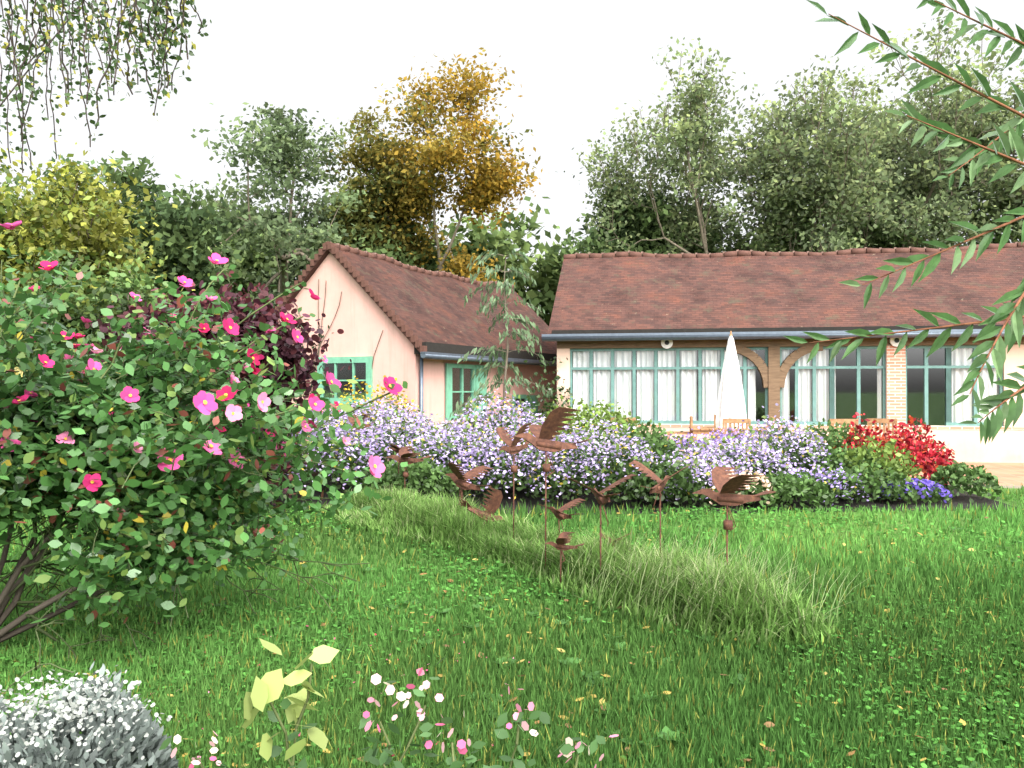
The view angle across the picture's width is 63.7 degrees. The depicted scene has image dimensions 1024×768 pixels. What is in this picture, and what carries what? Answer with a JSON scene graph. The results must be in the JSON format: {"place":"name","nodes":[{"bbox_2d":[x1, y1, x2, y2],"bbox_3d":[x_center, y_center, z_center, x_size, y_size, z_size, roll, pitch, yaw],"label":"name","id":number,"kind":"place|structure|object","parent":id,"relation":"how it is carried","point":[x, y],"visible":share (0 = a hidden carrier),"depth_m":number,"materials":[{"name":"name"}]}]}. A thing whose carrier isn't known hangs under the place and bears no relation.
{"place":"outdoors","nodes":[
{"label":"outdoors","id":0,"kind":"place"},
{"bbox_2d":[0,0,211,184],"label":"birch twig","id":1,"kind":"object","parent":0,"point":[175,42],"depth_m":5.96,"materials":[{"name":"plant"}]},
{"bbox_2d":[339,376,375,421],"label":"yellow plant","id":2,"kind":"object","parent":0,"point":[352,390],"depth_m":15.84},
{"bbox_2d":[275,241,513,351],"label":"roof edge tiles","id":3,"kind":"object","parent":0,"point":[333,247],"depth_m":17.37,"materials":[{"name":"tile"}]},
{"bbox_2d":[414,417,494,465],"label":"aster plant","id":4,"kind":"object","parent":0,"point":[446,421],"depth_m":13.67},
{"bbox_2d":[440,388,556,484],"bbox_3d":[-0.197,0.798,12.594,1.884,1.464,1.676,0,0,0],"label":"aster plant","id":5,"kind":"object","parent":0,"point":[492,412],"depth_m":12.42,"materials":[{"name":"plant"}]},
{"bbox_2d":[0,483,1023,767],"bbox_3d":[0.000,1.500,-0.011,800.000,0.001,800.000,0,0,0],"label":"ground","id":6,"kind":"structure","parent":0,"point":[910,531],"depth_m":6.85,"materials":[{"name":"plant"}]},
{"bbox_2d":[0,132,64,342],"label":"tree","id":7,"kind":"object","parent":6,"relation":"on","point":[3,169],"depth_m":17.80,"materials":[{"name":"plant"}]},
{"bbox_2d":[0,662,178,767],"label":"silver plant","id":8,"kind":"object","parent":6,"relation":"on","point":[149,746],"depth_m":2.92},
{"bbox_2d":[0,247,209,380],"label":"shrub","id":9,"kind":"object","parent":6,"relation":"on","point":[136,281],"depth_m":10.61,"materials":[{"name":"plant"}]},
{"bbox_2d":[0,134,225,370],"bbox_3d":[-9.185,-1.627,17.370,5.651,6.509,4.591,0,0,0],"label":"tree","id":10,"kind":"object","parent":6,"relation":"on","point":[58,235],"depth_m":16.66,"materials":[{"name":"plant"}]},
{"bbox_2d":[11,150,281,309],"bbox_3d":[-10.770,-2.573,26.002,7.228,8.568,7.178,0,0,0],"label":"tree","id":11,"kind":"object","parent":6,"relation":"on","point":[183,233],"depth_m":23.90,"materials":[{"name":"plant"}]},
{"bbox_2d":[0,247,407,697],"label":"rose bush","id":12,"kind":"object","parent":6,"relation":"on","point":[169,545],"depth_m":4.47,"materials":[{"name":"plant"}]},
{"bbox_2d":[0,259,390,474],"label":"branches","id":13,"kind":"object","parent":12,"relation":"attached to","point":[209,377],"visible":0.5,"depth_m":4.74,"materials":[{"name":"plant"}]},
{"bbox_2d":[0,249,407,466],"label":"stray rose leaves","id":14,"kind":"object","parent":13,"relation":"attached to","point":[10,286],"visible":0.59,"depth_m":4.76,"materials":[{"name":"green plant"}]},
{"bbox_2d":[17,259,390,483],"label":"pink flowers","id":15,"kind":"object","parent":12,"relation":"attached to","point":[211,445],"visible":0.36,"depth_m":4.35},
{"bbox_2d":[0,221,402,491],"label":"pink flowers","id":16,"kind":"object","parent":15,"relation":"attached to","point":[202,407],"visible":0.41,"depth_m":4.39,"materials":[{"name":"plant"}]},
{"bbox_2d":[85,271,351,505],"bbox_3d":[-3.464,0.337,9.899,3.358,3.367,2.550,0,0,-32],"label":"smoke shrub","id":17,"kind":"object","parent":6,"relation":"on","point":[289,350],"depth_m":9.85,"materials":[{"name":"plant"}]},
{"bbox_2d":[160,186,305,304],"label":"tree","id":18,"kind":"object","parent":6,"relation":"on","point":[247,259],"depth_m":38.55,"materials":[{"name":"plant"}]},
{"bbox_2d":[7,625,529,757],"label":"fallen leaves","id":19,"kind":"object","parent":6,"relation":"on","point":[353,682],"visible":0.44,"depth_m":4.38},
{"bbox_2d":[187,102,375,313],"bbox_3d":[-8.763,-5.393,36.211,10.259,14.388,14.479,0,0,0],"label":"tree","id":20,"kind":"object","parent":6,"relation":"on","point":[274,152],"depth_m":33.37,"materials":[{"name":"plant"}]},
{"bbox_2d":[294,279,382,409],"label":"stems","id":21,"kind":"object","parent":6,"relation":"on","point":[318,349],"depth_m":17.55,"materials":[{"name":"plant"}]},
{"bbox_2d":[288,167,461,277],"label":"tree","id":22,"kind":"object","parent":6,"relation":"on","point":[402,257],"depth_m":39.09,"materials":[{"name":"plant"}]},
{"bbox_2d":[159,638,605,767],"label":"plant leaves","id":23,"kind":"object","parent":6,"relation":"on","point":[268,687],"depth_m":2.60,"materials":[{"name":"plant"}]},
{"bbox_2d":[170,667,618,767],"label":"flowers","id":24,"kind":"object","parent":23,"relation":"attached to","point":[402,696],"visible":0.98,"depth_m":2.70,"materials":[{"name":"plant"}]},
{"bbox_2d":[278,253,556,460],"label":"house wall","id":25,"kind":"structure","parent":6,"relation":"on","point":[362,320],"depth_m":17.27,"materials":[{"name":"paint"}]},
{"bbox_2d":[275,249,556,353],"bbox_3d":[-1.962,-1.746,21.131,4.850,2.426,8.480,0,0,27],"label":"roof","id":26,"kind":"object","parent":25,"relation":"on","point":[428,308],"visible":0.43,"depth_m":19.10,"materials":[{"name":"tile"}]},
{"bbox_2d":[335,243,513,285],"bbox_3d":[-1.869,-2.933,21.322,0.080,0.222,8.300,0,0,27],"label":"cottage mortar","id":27,"kind":"object","parent":26,"relation":"on","point":[416,266],"visible":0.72,"depth_m":20.27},
{"bbox_2d":[317,356,537,422],"bbox_3d":[-1.735,0.941,19.503,2.535,2.990,5.662,0,0,27],"label":"green cottage paint","id":28,"kind":"object","parent":25,"relation":"attached to","point":[368,361],"visible":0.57,"depth_m":17.52,"materials":[{"name":"paint"}]},
{"bbox_2d":[324,342,556,425],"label":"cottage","id":29,"kind":"structure","parent":25,"relation":"attached to","point":[344,373],"depth_m":17.50,"materials":[{"name":"wood"}]},
{"bbox_2d":[419,352,556,419],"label":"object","id":30,"kind":"object","parent":25,"relation":"attached to","point":[437,355],"visible":0.53,"depth_m":17.00,"materials":[{"name":"metal"}]},
{"bbox_2d":[298,47,549,293],"bbox_3d":[-4.213,-6.608,38.898,11.765,16.894,11.229,0,0,0],"label":"tree","id":31,"kind":"object","parent":6,"relation":"on","point":[407,179],"depth_m":37.85,"materials":[{"name":"plant"}]},
{"bbox_2d":[445,462,491,506],"bbox_3d":[-0.435,1.177,8.540,0.526,0.766,0.517,0,0,-5],"label":"bird sculpture","id":32,"kind":"object","parent":6,"relation":"on","point":[457,477],"visible":0.95,"depth_m":8.59,"materials":[{"name":"metal"}]},
{"bbox_2d":[459,487,504,523],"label":"bird sculpture","id":33,"kind":"object","parent":6,"relation":"on","point":[493,504],"visible":0.78,"depth_m":8.08,"materials":[{"name":"metal"}]},
{"bbox_2d":[449,247,551,475],"bbox_3d":[-0.177,-0.325,13.641,1.646,3.847,1.576,0,0,0],"label":"young tree","id":34,"kind":"object","parent":6,"relation":"on","point":[488,271],"depth_m":13.64,"materials":[{"name":"plant"}]},
{"bbox_2d":[0,493,1023,767],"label":"lawn clover","id":35,"kind":"object","parent":6,"relation":"on","point":[892,653],"visible":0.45,"depth_m":4.71,"materials":[{"name":"plant"}]},
{"bbox_2d":[3,196,1021,364],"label":"treeline leaves","id":36,"kind":"object","parent":6,"relation":"on","point":[543,277],"visible":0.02,"depth_m":44.50,"materials":[{"name":"plant"}]},
{"bbox_2d":[1,515,1023,767],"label":"fallen leaves","id":37,"kind":"object","parent":6,"relation":"on","point":[739,677],"visible":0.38,"depth_m":4.43,"materials":[{"name":"green plant"}]},
{"bbox_2d":[2,508,1023,767],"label":"fallen leaves","id":38,"kind":"object","parent":6,"relation":"on","point":[768,724],"visible":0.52,"depth_m":4.10,"materials":[{"name":"yellow plant"}]},
{"bbox_2d":[496,422,533,538],"bbox_3d":[0.042,0.951,7.529,0.410,1.203,0.338,0,0,-12],"label":"bird sculpture","id":39,"kind":"object","parent":6,"relation":"on","point":[513,448],"visible":0.84,"depth_m":7.48,"materials":[{"name":"metal"}]},
{"bbox_2d":[512,407,589,565],"bbox_3d":[0.341,0.860,6.512,0.519,1.372,0.549,0,0,23],"label":"bird sculpture","id":40,"kind":"object","parent":6,"relation":"on","point":[544,433],"visible":0.98,"depth_m":6.42,"materials":[{"name":"metal"}]},
{"bbox_2d":[538,498,585,536],"bbox_3d":[0.444,1.286,7.244,0.382,0.529,0.392,0,0,18],"label":"bird sculpture","id":41,"kind":"object","parent":6,"relation":"on","point":[559,514],"visible":0.94,"depth_m":7.29,"materials":[{"name":"metal"}]},
{"bbox_2d":[544,532,583,583],"bbox_3d":[0.410,1.331,6.135,0.256,0.424,0.252,0,0,-36],"label":"bird sculpture","id":42,"kind":"object","parent":6,"relation":"on","point":[562,539],"visible":0.97,"depth_m":6.14,"materials":[{"name":"metal"}]},
{"bbox_2d":[566,474,636,581],"bbox_3d":[0.640,1.095,5.891,0.435,0.893,0.450,0,-1,37],"label":"bird sculpture","id":43,"kind":"object","parent":6,"relation":"on","point":[602,499],"visible":0.98,"depth_m":5.93,"materials":[{"name":"metal"}]},
{"bbox_2d":[599,533,630,547],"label":"bird sculpture","id":44,"kind":"object","parent":6,"relation":"on","point":[610,537],"visible":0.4,"depth_m":6.51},
{"bbox_2d":[548,180,733,295],"bbox_3d":[5.698,-3.987,38.660,9.594,11.572,9.880,0,0,0],"label":"tree","id":45,"kind":"object","parent":6,"relation":"on","point":[648,222],"depth_m":36.78,"materials":[{"name":"plant"}]},
{"bbox_2d":[555,108,749,255],"bbox_3d":[6.848,-5.662,39.297,9.695,14.931,7.973,0,0,0],"label":"tree","id":46,"kind":"object","parent":6,"relation":"on","point":[618,194],"depth_m":37.44,"materials":[{"name":"plant"}]},
{"bbox_2d":[628,460,687,555],"bbox_3d":[1.105,1.062,6.173,0.424,0.962,0.416,0,0,-18],"label":"bird sculpture","id":47,"kind":"object","parent":6,"relation":"on","point":[658,488],"visible":0.98,"depth_m":6.24,"materials":[{"name":"metal"}]},
{"bbox_2d":[531,523,869,642],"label":"tall grass seedheads","id":48,"kind":"object","parent":6,"relation":"on","point":[670,562],"depth_m":5.51,"materials":[{"name":"plant"}]},
{"bbox_2d":[693,466,775,571],"bbox_3d":[1.540,1.061,5.612,0.467,0.956,0.458,0,-1,41],"label":"bird sculpture","id":49,"kind":"object","parent":6,"relation":"on","point":[725,484],"visible":0.98,"depth_m":5.60,"materials":[{"name":"metal"}]},
{"bbox_2d":[577,37,909,255],"bbox_3d":[9.300,-6.380,33.573,13.055,16.268,10.486,0,0,0],"label":"tree","id":50,"kind":"object","parent":6,"relation":"on","point":[706,123],"depth_m":33.42,"materials":[{"name":"plant"}]},
{"bbox_2d":[557,344,1023,462],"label":"cream stucco house","id":51,"kind":"structure","parent":6,"relation":"on","point":[1007,446],"depth_m":16.52,"materials":[{"name":"paint"}]},
{"bbox_2d":[524,357,571,420],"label":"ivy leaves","id":52,"kind":"object","parent":51,"relation":"attached to","point":[547,404],"visible":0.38,"depth_m":17.91,"materials":[{"name":"green plant"}]},
{"bbox_2d":[547,247,1023,333],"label":"roof","id":53,"kind":"structure","parent":51,"relation":"on","point":[640,292],"depth_m":18.44,"materials":[{"name":"tile"}]},
{"bbox_2d":[542,329,1023,340],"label":"gutter","id":54,"kind":"object","parent":53,"relation":"attached to","point":[694,336],"visible":0.69,"depth_m":17.02,"materials":[{"name":"metal"}]},
{"bbox_2d":[575,242,1017,254],"bbox_3d":[8.139,-3.265,19.811,13.250,0.251,0.088,0,0,10],"label":"long house mortar","id":55,"kind":"object","parent":53,"relation":"on","point":[780,251],"visible":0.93,"depth_m":20.07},
{"bbox_2d":[570,345,1002,425],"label":"window frames","id":56,"kind":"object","parent":51,"relation":"attached to","point":[831,367],"visible":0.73,"depth_m":17.19,"materials":[{"name":"wood"}]},
{"bbox_2d":[557,336,1023,437],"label":"wooden beam frame","id":57,"kind":"object","parent":51,"relation":"attached to","point":[773,376],"visible":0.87,"depth_m":17.18,"materials":[{"name":"wood"}]},
{"bbox_2d":[699,67,929,252],"bbox_3d":[12.525,-5.873,34.995,9.474,15.338,10.822,0,0,0],"label":"tree","id":58,"kind":"object","parent":6,"relation":"on","point":[756,244],"depth_m":33.89,"materials":[{"name":"plant"}]},
{"bbox_2d":[716,9,1023,250],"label":"tree","id":59,"kind":"object","parent":6,"relation":"on","point":[949,208],"depth_m":31.74,"materials":[{"name":"plant"}]},
{"bbox_2d":[827,31,1023,248],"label":"tree","id":60,"kind":"object","parent":6,"relation":"on","point":[895,236],"depth_m":34.71,"materials":[{"name":"plant"}]},
{"bbox_2d":[956,59,1023,242],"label":"tree","id":61,"kind":"object","parent":6,"relation":"on","point":[1006,198],"depth_m":32.02,"materials":[{"name":"plant"}]},
{"bbox_2d":[0,0,1023,291],"label":"sky","id":62,"kind":"structure","parent":0,"point":[574,62],"materials":[{"name":"white"}]},
{"bbox_2d":[55,465,1016,514],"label":"flower bed soil","id":63,"kind":"structure","parent":0,"point":[964,498],"depth_m":10.95,"materials":[{"name":"soil"}]},
{"bbox_2d":[282,411,383,496],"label":"aster plant","id":64,"kind":"object","parent":63,"relation":"on","point":[325,457],"depth_m":11.26,"materials":[{"name":"plant"}]},
{"bbox_2d":[301,401,387,484],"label":"aster plant","id":65,"kind":"object","parent":63,"relation":"on","point":[346,420],"depth_m":12.97,"materials":[{"name":"plant"}]},
{"bbox_2d":[348,414,375,465],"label":"bird sculpture","id":66,"kind":"object","parent":63,"relation":"on","point":[351,420],"visible":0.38,"depth_m":12.04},
{"bbox_2d":[319,392,435,467],"bbox_3d":[-2.291,0.832,14.295,2.279,1.466,2.092,0,0,0],"label":"aster plant","id":67,"kind":"object","parent":63,"relation":"on","point":[383,410],"depth_m":14.13,"materials":[{"name":"plant"}]},
{"bbox_2d":[371,375,417,434],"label":"yellow plant","id":68,"kind":"object","parent":63,"relation":"on","point":[383,388],"depth_m":15.60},
{"bbox_2d":[330,403,466,487],"bbox_3d":[-1.703,0.916,12.394,2.072,1.242,1.875,0,0,0],"label":"aster plant","id":69,"kind":"object","parent":63,"relation":"on","point":[381,431],"depth_m":12.14,"materials":[{"name":"plant"}]},
{"bbox_2d":[389,445,412,484],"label":"bird sculpture","id":70,"kind":"object","parent":63,"relation":"on","point":[396,448],"visible":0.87,"depth_m":10.59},
{"bbox_2d":[386,448,430,488],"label":"bird sculpture","id":71,"kind":"object","parent":63,"relation":"on","point":[405,454],"visible":0.95,"depth_m":10.29,"materials":[{"name":"metal"}]},
{"bbox_2d":[361,456,467,498],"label":"green plant leaves","id":72,"kind":"object","parent":63,"relation":"on","point":[390,474],"visible":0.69,"depth_m":10.59,"materials":[{"name":"green plant"}]},
{"bbox_2d":[396,418,533,499],"bbox_3d":[-0.694,0.989,11.593,2.074,1.132,1.676,0,0,0],"label":"aster plant","id":73,"kind":"object","parent":63,"relation":"on","point":[448,445],"depth_m":11.31,"materials":[{"name":"plant"}]},
{"bbox_2d":[453,419,600,502],"bbox_3d":[0.196,1.007,11.192,2.078,1.036,1.670,0,0,0],"label":"aster plant","id":74,"kind":"object","parent":63,"relation":"on","point":[526,481],"depth_m":10.75,"materials":[{"name":"plant"}]},
{"bbox_2d":[508,432,627,491],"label":"aster plant","id":75,"kind":"object","parent":63,"relation":"on","point":[571,477],"depth_m":11.97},
{"bbox_2d":[543,395,600,438],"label":"light green leaves","id":76,"kind":"object","parent":63,"relation":"on","point":[573,401],"visible":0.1,"depth_m":14.08,"materials":[{"name":"green plant"}]},
{"bbox_2d":[524,411,657,503],"bbox_3d":[1.105,0.930,10.986,1.882,1.163,1.664,0,0,0],"label":"aster plant","id":77,"kind":"object","parent":63,"relation":"on","point":[614,465],"depth_m":10.68,"materials":[{"name":"plant"}]},
{"bbox_2d":[560,399,646,466],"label":"light green leaves","id":78,"kind":"object","parent":63,"relation":"on","point":[619,419],"visible":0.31,"depth_m":12.86,"materials":[{"name":"green plant"}]},
{"bbox_2d":[601,416,682,477],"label":"green plant leaves","id":79,"kind":"object","parent":63,"relation":"on","point":[655,438],"visible":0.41,"depth_m":11.79,"materials":[{"name":"green plant"}]},
{"bbox_2d":[600,457,710,510],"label":"dark green leaves","id":80,"kind":"object","parent":63,"relation":"on","point":[680,480],"visible":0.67,"depth_m":10.21,"materials":[{"name":"green plant"}]},
{"bbox_2d":[654,426,711,462],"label":"aster plant","id":81,"kind":"object","parent":63,"relation":"on","point":[683,441],"depth_m":12.67,"materials":[{"name":"plant"}]},
{"bbox_2d":[631,445,752,505],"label":"aster plant","id":82,"kind":"object","parent":63,"relation":"on","point":[702,461],"depth_m":10.71,"materials":[{"name":"plant"}]},
{"bbox_2d":[671,431,799,498],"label":"aster plant","id":83,"kind":"object","parent":63,"relation":"on","point":[737,448],"depth_m":11.32,"materials":[{"name":"plant"}]},
{"bbox_2d":[705,469,780,510],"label":"shrub","id":84,"kind":"object","parent":63,"relation":"on","point":[776,503],"depth_m":10.25,"materials":[{"name":"plant"}]},
{"bbox_2d":[744,469,838,511],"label":"green plant leaves","id":85,"kind":"object","parent":63,"relation":"on","point":[793,484],"visible":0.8,"depth_m":10.20,"materials":[{"name":"green plant"}]},
{"bbox_2d":[757,424,828,471],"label":"aster plant","id":86,"kind":"object","parent":63,"relation":"on","point":[791,448],"depth_m":12.75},
{"bbox_2d":[780,453,868,505],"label":"flowering bush","id":87,"kind":"object","parent":63,"relation":"on","point":[861,494],"depth_m":10.71,"materials":[{"name":"plant"}]},
{"bbox_2d":[785,418,877,468],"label":"green plant leaves","id":88,"kind":"object","parent":63,"relation":"on","point":[831,438],"visible":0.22,"depth_m":12.52,"materials":[{"name":"green plant"}]},
{"bbox_2d":[800,443,895,499],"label":"green plant leaves","id":89,"kind":"object","parent":63,"relation":"on","point":[834,463],"visible":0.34,"depth_m":11.40,"materials":[{"name":"green plant"}]},
{"bbox_2d":[822,463,917,503],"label":"green plant leaves","id":90,"kind":"object","parent":63,"relation":"on","point":[896,488],"visible":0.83,"depth_m":10.52,"materials":[{"name":"green plant"}]},
{"bbox_2d":[830,435,923,493],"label":"light green leaves","id":91,"kind":"object","parent":63,"relation":"on","point":[903,468],"visible":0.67,"depth_m":11.12,"materials":[{"name":"green plant"}]},
{"bbox_2d":[829,412,953,489],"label":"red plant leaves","id":92,"kind":"object","parent":63,"relation":"on","point":[925,453],"visible":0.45,"depth_m":12.05,"materials":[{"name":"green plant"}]},
{"bbox_2d":[872,478,952,503],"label":"flowering plant","id":93,"kind":"object","parent":63,"relation":"on","point":[936,496],"depth_m":10.77,"materials":[{"name":"plant"}]},
{"bbox_2d":[880,418,957,484],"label":"red plant leaves","id":94,"kind":"object","parent":63,"relation":"on","point":[927,428],"visible":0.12,"depth_m":12.62,"materials":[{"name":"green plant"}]},
{"bbox_2d":[930,460,1001,502],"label":"green plant leaves","id":95,"kind":"object","parent":63,"relation":"on","point":[956,472],"visible":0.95,"depth_m":11.07,"materials":[{"name":"green plant"}]},
{"bbox_2d":[319,483,849,652],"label":"tall grass","id":96,"kind":"structure","parent":0,"point":[446,522],"depth_m":5.91,"materials":[{"name":"plant"}]},
{"bbox_2d":[661,338,901,348],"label":"wall lamps","id":97,"kind":"object","parent":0,"point":[891,341],"visible":0.52,"depth_m":17.50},
{"bbox_2d":[573,348,998,424],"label":"curtains","id":98,"kind":"object","parent":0,"point":[962,411],"visible":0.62,"depth_m":17.65,"materials":[{"name":"fabric"}]},
{"bbox_2d":[552,324,1023,424],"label":"framing","id":99,"kind":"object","parent":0,"point":[845,393],"depth_m":18.25,"materials":[{"name":"wood"}]},
{"bbox_2d":[564,242,1023,258],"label":"roof ridge","id":100,"kind":"structure","parent":0,"point":[795,253],"depth_m":20.03,"materials":[{"name":"tile"}]},
{"bbox_2d":[573,346,1023,442],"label":"brick wall","id":101,"kind":"structure","parent":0,"point":[895,367],"depth_m":16.77,"materials":[{"name":"brick"}]},
{"bbox_2d":[729,461,1023,487],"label":"patio","id":102,"kind":"structure","parent":0,"point":[1008,475],"depth_m":14.51,"materials":[{"name":"stone"}]},
{"bbox_2d":[666,416,692,446],"bbox_3d":[3.181,1.089,15.679,0.480,0.950,0.500,0,0,10],"label":"teak chair","id":103,"kind":"object","parent":102,"relation":"on","point":[683,432],"visible":0.34,"depth_m":15.47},
{"bbox_2d":[714,415,727,438],"bbox_3d":[4.264,1.094,16.351,0.500,0.950,0.480,0,0,10],"label":"teak chair","id":104,"kind":"object","parent":102,"relation":"on","point":[715,425],"visible":0.04,"depth_m":16.59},
{"bbox_2d":[715,336,746,434],"bbox_3d":[4.108,0.018,15.472,0.573,1.850,0.573,0,0,10],"label":"parasol canvas","id":105,"kind":"object","parent":102,"relation":"on","point":[731,403],"visible":0.83,"depth_m":15.35,"materials":[{"name":"fabric"}]},
{"bbox_2d":[689,427,772,439],"bbox_3d":[4.108,1.193,15.464,1.499,0.740,0.900,0,0,10],"label":"teak table","id":106,"kind":"object","parent":102,"relation":"on","point":[702,430],"visible":0.38,"depth_m":15.15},
{"bbox_2d":[693,420,778,472],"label":"aster plant","id":107,"kind":"object","parent":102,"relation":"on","point":[720,435],"depth_m":12.96,"materials":[{"name":"plant"}]},
{"bbox_2d":[722,419,750,438],"bbox_3d":[3.961,1.082,14.628,0.500,0.950,0.480,0,0,10],"label":"teak chair","id":108,"kind":"object","parent":102,"relation":"on","point":[734,421],"visible":0.21,"depth_m":14.40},
{"bbox_2d":[732,403,831,490],"bbox_3d":[3.898,0.900,12.000,1.471,1.250,1.462,0,0,0],"label":"aster plant","id":109,"kind":"object","parent":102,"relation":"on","point":[776,446],"depth_m":11.78,"materials":[{"name":"plant"}]},
{"bbox_2d":[822,419,857,442],"bbox_3d":[5.768,1.081,14.512,0.500,0.950,0.480,0,0,5],"label":"teak chair","id":110,"kind":"object","parent":102,"relation":"on","point":[838,421],"visible":0.13,"depth_m":14.29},
{"bbox_2d":[867,418,898,444],"bbox_3d":[6.608,1.082,14.668,0.500,0.950,0.480,0,0,30],"label":"teak chair","id":111,"kind":"object","parent":102,"relation":"on","point":[879,421],"visible":0.22,"depth_m":14.47,"materials":[{"name":"wood"}]},
{"bbox_2d":[784,0,1023,444],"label":"willow twig","id":112,"kind":"object","parent":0,"point":[1010,412],"depth_m":2.03,"materials":[{"name":"plant"}]}
]}

